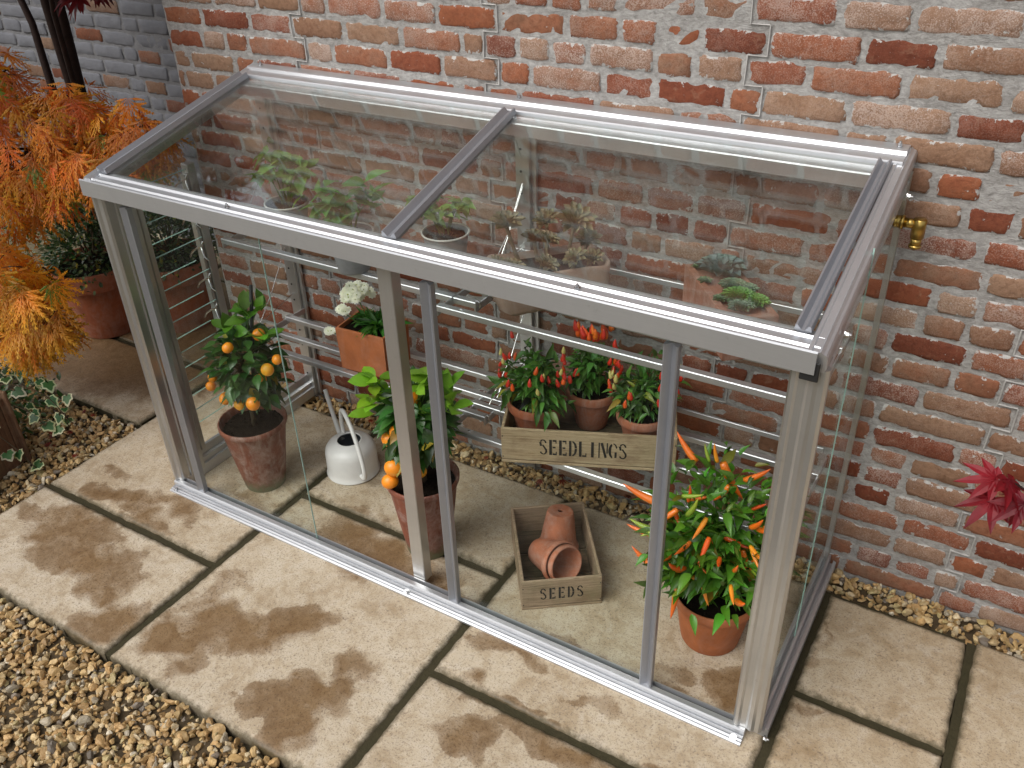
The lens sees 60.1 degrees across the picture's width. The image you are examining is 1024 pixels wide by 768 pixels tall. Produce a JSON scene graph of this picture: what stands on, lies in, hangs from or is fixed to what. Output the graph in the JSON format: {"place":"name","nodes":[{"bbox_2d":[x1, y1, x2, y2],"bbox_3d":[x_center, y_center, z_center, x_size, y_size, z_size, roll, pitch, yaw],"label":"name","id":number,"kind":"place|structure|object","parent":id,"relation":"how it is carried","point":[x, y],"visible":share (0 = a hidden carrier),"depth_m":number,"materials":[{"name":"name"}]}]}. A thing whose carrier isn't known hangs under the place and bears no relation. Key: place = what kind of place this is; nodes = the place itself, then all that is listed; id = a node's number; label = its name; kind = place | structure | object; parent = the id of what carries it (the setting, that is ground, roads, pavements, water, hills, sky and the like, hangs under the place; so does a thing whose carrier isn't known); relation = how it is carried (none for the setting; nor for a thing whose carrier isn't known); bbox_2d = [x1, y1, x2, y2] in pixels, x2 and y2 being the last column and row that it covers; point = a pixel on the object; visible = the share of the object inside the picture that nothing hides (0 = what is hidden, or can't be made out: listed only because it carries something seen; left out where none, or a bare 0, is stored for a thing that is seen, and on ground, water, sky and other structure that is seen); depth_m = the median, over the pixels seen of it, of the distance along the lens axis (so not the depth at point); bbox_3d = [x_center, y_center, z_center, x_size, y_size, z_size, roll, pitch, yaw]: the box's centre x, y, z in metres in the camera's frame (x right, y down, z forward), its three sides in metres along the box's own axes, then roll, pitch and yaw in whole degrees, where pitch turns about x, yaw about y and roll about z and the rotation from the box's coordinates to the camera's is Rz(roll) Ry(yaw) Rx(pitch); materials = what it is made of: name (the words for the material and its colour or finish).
{"place":"outdoors","nodes":[
{"label":"outdoors","id":0,"kind":"place"},
{"bbox_2d":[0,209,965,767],"bbox_3d":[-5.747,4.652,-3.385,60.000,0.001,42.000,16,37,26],"label":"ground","id":1,"kind":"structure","parent":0,"point":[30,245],"depth_m":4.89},
{"bbox_2d":[0,0,215,243],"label":"painted wall","id":2,"kind":"structure","parent":1,"relation":"on","point":[124,49],"depth_m":4.62,"materials":[{"name":"brick"}]},
{"bbox_2d":[14,266,975,767],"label":"path joints","id":3,"kind":"object","parent":1,"relation":"on","point":[616,762],"visible":0.17,"depth_m":2.34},
{"bbox_2d":[162,0,1023,636],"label":"brick wall","id":4,"kind":"structure","parent":1,"relation":"on","point":[938,84],"depth_m":2.33,"materials":[{"name":"red brick"}]},
{"bbox_2d":[0,371,1023,767],"bbox_3d":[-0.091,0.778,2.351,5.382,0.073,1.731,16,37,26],"label":"gravel","id":5,"kind":"structure","parent":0,"point":[36,681],"depth_m":2.40,"materials":[{"name":"beige gravel"}]},
{"bbox_2d":[0,390,31,479],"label":"wooden planter","id":6,"kind":"object","parent":5,"relation":"on","point":[11,432],"visible":0.94,"depth_m":3.11,"materials":[{"name":"brown wood"}]},
{"bbox_2d":[0,47,196,386],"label":"lace leaf maple","id":7,"kind":"object","parent":6,"relation":"in","point":[36,327],"visible":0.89,"depth_m":2.97,"materials":[{"name":"orange plant"}]},
{"bbox_2d":[0,360,62,437],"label":"ground cover","id":8,"kind":"object","parent":5,"relation":"on","point":[18,415],"visible":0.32,"depth_m":3.39,"materials":[{"name":"green plant"}]},
{"bbox_2d":[0,363,74,471],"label":"ivy","id":9,"kind":"object","parent":5,"relation":"on","point":[33,416],"visible":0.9,"depth_m":3.12,"materials":[{"name":"green plant"}]},
{"bbox_2d":[44,409,630,497],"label":"fallen leaves","id":10,"kind":"object","parent":5,"relation":"on","point":[539,481],"visible":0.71,"depth_m":3.12,"materials":[{"name":"brown plant"}]},
{"bbox_2d":[0,231,1023,767],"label":"paving","id":11,"kind":"structure","parent":0,"point":[284,653],"depth_m":2.44,"materials":[{"name":"stone"}]},
{"bbox_2d":[0,0,115,242],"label":"red leaf maple","id":12,"kind":"object","parent":11,"relation":"on","point":[57,20],"visible":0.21,"depth_m":3.74,"materials":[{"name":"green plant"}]},
{"bbox_2d":[30,196,157,338],"bbox_3d":[-1.818,-0.542,3.877,0.501,0.652,0.530,-2,32,1],"label":"potted shrub","id":13,"kind":"object","parent":11,"relation":"on","point":[99,299],"visible":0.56,"depth_m":3.81,"materials":[{"name":"green plant"}]},
{"bbox_2d":[143,183,220,332],"bbox_3d":[-1.473,-0.578,3.910,0.494,0.658,0.556,-2,32,-1],"label":"window","id":14,"kind":"structure","parent":11,"relation":"on","point":[169,262],"depth_m":3.84,"materials":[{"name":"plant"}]},
{"bbox_2d":[198,285,295,492],"bbox_3d":[-0.828,0.028,2.832,0.315,0.753,0.276,16,37,26],"label":"calamondin tree","id":15,"kind":"object","parent":11,"relation":"on","point":[251,425],"visible":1,"depth_m":2.78,"materials":[{"name":"green plant"}]},
{"bbox_2d":[323,389,379,484],"bbox_3d":[-0.580,0.188,3.041,0.289,0.240,0.187,16,37,26],"label":"watering can","id":16,"kind":"object","parent":11,"relation":"on","point":[351,456],"visible":1,"depth_m":3.01,"materials":[{"name":"white metal"}]},
{"bbox_2d":[348,365,473,559],"bbox_3d":[-0.283,0.214,2.578,0.392,0.680,0.254,1,33,5],"label":"calamondin tree","id":17,"kind":"object","parent":11,"relation":"on","point":[379,390],"visible":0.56,"depth_m":2.49,"materials":[{"name":"green plant"}]},
{"bbox_2d":[79,61,917,746],"bbox_3d":[-0.131,-0.090,2.494,2.095,1.272,0.741,16,37,26],"label":"lean to greenhouse","id":18,"kind":"object","parent":11,"relation":"on","point":[879,173],"visible":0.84,"depth_m":2.20,"materials":[{"name":"metal"}]},
{"bbox_2d":[136,161,238,449],"bbox_3d":[-1.045,-0.220,2.912,0.088,0.980,0.236,16,37,26],"label":"louvre window","id":19,"kind":"structure","parent":18,"relation":"in","point":[189,180],"depth_m":2.85,"materials":[{"name":"metal"}]},
{"bbox_2d":[119,206,317,538],"bbox_3d":[-0.846,-0.013,2.591,0.512,1.038,0.018,16,37,26],"label":"sliding door","id":20,"kind":"structure","parent":18,"relation":"in","point":[126,212],"depth_m":2.64,"materials":[{"name":"silver glass"}]},
{"bbox_2d":[221,143,524,311],"bbox_3d":[-0.450,-0.504,2.697,1.014,0.258,0.316,16,37,26],"label":"hanging shelf","id":21,"kind":"object","parent":18,"relation":"attached to","point":[237,242],"visible":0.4,"depth_m":2.65,"materials":[{"name":"metal"}]},
{"bbox_2d":[246,137,318,216],"bbox_3d":[-0.702,-0.610,2.773,0.299,0.307,0.190,16,37,26],"label":"leafy pot plant","id":22,"kind":"object","parent":21,"relation":"on","point":[293,200],"visible":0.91,"depth_m":2.74,"materials":[{"name":"green plant"}]},
{"bbox_2d":[297,169,393,274],"bbox_3d":[-0.468,-0.458,2.548,0.159,0.277,0.273,24,41,34],"label":"leafy pot plant","id":23,"kind":"object","parent":21,"relation":"on","point":[330,205],"visible":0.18,"depth_m":2.52,"materials":[{"name":"green plant"}]},
{"bbox_2d":[405,195,476,251],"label":"leafy pot plant","id":24,"kind":"object","parent":21,"relation":"on","point":[449,234],"visible":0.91,"depth_m":2.51,"materials":[{"name":"green plant"}]},
{"bbox_2d":[260,248,523,425],"bbox_3d":[-0.444,-0.183,2.915,1.034,0.258,0.301,16,37,26],"label":"hanging shelf","id":25,"kind":"object","parent":18,"relation":"attached to","point":[486,418],"visible":0.57,"depth_m":2.93,"materials":[{"name":"metal"}]},
{"bbox_2d":[323,280,411,376],"bbox_3d":[-0.467,-0.196,2.838,0.274,0.296,0.192,14,36,23],"label":"flowering plant","id":26,"kind":"object","parent":25,"relation":"on","point":[359,333],"visible":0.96,"depth_m":2.81,"materials":[{"name":"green plant"}]},
{"bbox_2d":[419,280,681,688],"bbox_3d":[0.075,0.259,2.113,0.619,1.038,0.021,16,37,26],"label":"sliding door","id":27,"kind":"structure","parent":18,"relation":"in","point":[671,358],"depth_m":2.06,"materials":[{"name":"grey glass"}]},
{"bbox_2d":[454,343,827,533],"bbox_3d":[0.335,0.076,2.465,1.010,0.258,0.394,16,37,26],"label":"hanging shelf","id":28,"kind":"object","parent":18,"relation":"attached to","point":[599,476],"visible":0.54,"depth_m":2.47,"materials":[{"name":"metal"}]},
{"bbox_2d":[501,379,677,470],"bbox_3d":[0.223,0.105,2.498,0.473,0.114,0.277,3,33,8],"label":"wooden crate","id":29,"kind":"object","parent":28,"relation":"on","point":[571,442],"visible":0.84,"depth_m":2.39,"materials":[{"name":"brown wood"}]},
{"bbox_2d":[486,331,581,431],"bbox_3d":[0.061,0.020,2.418,0.241,0.316,0.254,-14,34,-17],"label":"chili plant","id":30,"kind":"object","parent":29,"relation":"on","point":[535,398],"visible":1,"depth_m":2.38,"materials":[{"name":"green plant"}]},
{"bbox_2d":[562,319,623,430],"bbox_3d":[0.226,-0.032,2.461,0.189,0.348,0.204,16,37,26],"label":"chili plant","id":31,"kind":"object","parent":29,"relation":"on","point":[592,403],"visible":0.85,"depth_m":2.44,"materials":[{"name":"green plant"}]},
{"bbox_2d":[602,348,692,434],"bbox_3d":[0.367,0.036,2.391,0.228,0.301,0.241,16,37,26],"label":"chili plant","id":32,"kind":"object","parent":29,"relation":"on","point":[634,408],"visible":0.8,"depth_m":2.37,"materials":[{"name":"green plant"}]},
{"bbox_2d":[436,183,852,403],"bbox_3d":[0.323,-0.259,2.251,1.010,0.258,0.394,16,37,26],"label":"hanging shelf","id":33,"kind":"object","parent":18,"relation":"attached to","point":[447,307],"visible":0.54,"depth_m":2.21,"materials":[{"name":"metal"}]},
{"bbox_2d":[487,201,610,315],"bbox_3d":[0.090,-0.340,2.337,0.328,0.258,0.198,-10,33,-12],"label":"succulent planter","id":34,"kind":"object","parent":33,"relation":"on","point":[585,258],"visible":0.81,"depth_m":2.31,"materials":[{"name":"ceramic"}]},
{"bbox_2d":[682,253,778,360],"bbox_3d":[0.541,-0.204,2.195,0.142,0.148,0.313,-6,33,-6],"label":"succulent planter","id":35,"kind":"object","parent":33,"relation":"on","point":[719,281],"visible":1,"depth_m":2.18,"materials":[{"name":"ceramic"}]},
{"bbox_2d":[891,215,927,249],"bbox_3d":[0.890,-0.347,2.000,0.082,0.074,0.037,16,37,26],"label":"brass tap","id":36,"kind":"object","parent":18,"relation":"attached to","point":[917,225],"visible":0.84,"depth_m":1.98,"materials":[{"name":"gold metal"}]},
{"bbox_2d":[511,502,601,609],"bbox_3d":[0.126,0.504,2.633,0.230,0.108,0.327,-4,33,-4],"label":"wooden crate","id":37,"kind":"object","parent":11,"relation":"on","point":[538,589],"visible":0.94,"depth_m":2.60,"materials":[{"name":"brown wood"}]},
{"bbox_2d":[528,538,575,578],"bbox_3d":[0.111,0.505,2.591,0.128,0.128,0.118,-23,22,-30],"label":"empty pot","id":38,"kind":"object","parent":37,"relation":"in","point":[540,550],"visible":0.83,"depth_m":2.56,"materials":[{"name":"ceramic"}]},
{"bbox_2d":[546,544,581,578],"bbox_3d":[0.125,0.509,2.571,0.115,0.115,0.114,-23,22,-30],"label":"empty pot","id":39,"kind":"object","parent":38,"relation":"in","point":[564,560],"visible":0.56,"depth_m":2.56,"materials":[{"name":"ceramic"}]},
{"bbox_2d":[540,504,578,549],"bbox_3d":[0.142,0.442,2.678,0.128,0.134,0.128,0,23,-6],"label":"empty pot","id":40,"kind":"object","parent":37,"relation":"in","point":[559,522],"visible":0.68,"depth_m":2.64,"materials":[{"name":"ceramic"}]},
{"bbox_2d":[623,432,815,655],"bbox_3d":[0.508,0.427,2.272,0.453,0.602,0.478,16,37,26],"label":"chili plant","id":41,"kind":"object","parent":11,"relation":"on","point":[709,573],"visible":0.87,"depth_m":2.19,"materials":[{"name":"green plant"}]},
{"bbox_2d":[953,457,1023,534],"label":"crimson maple","id":42,"kind":"object","parent":11,"relation":"on","point":[991,480],"visible":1,"depth_m":1.84,"materials":[{"name":"red plant"}]}
]}

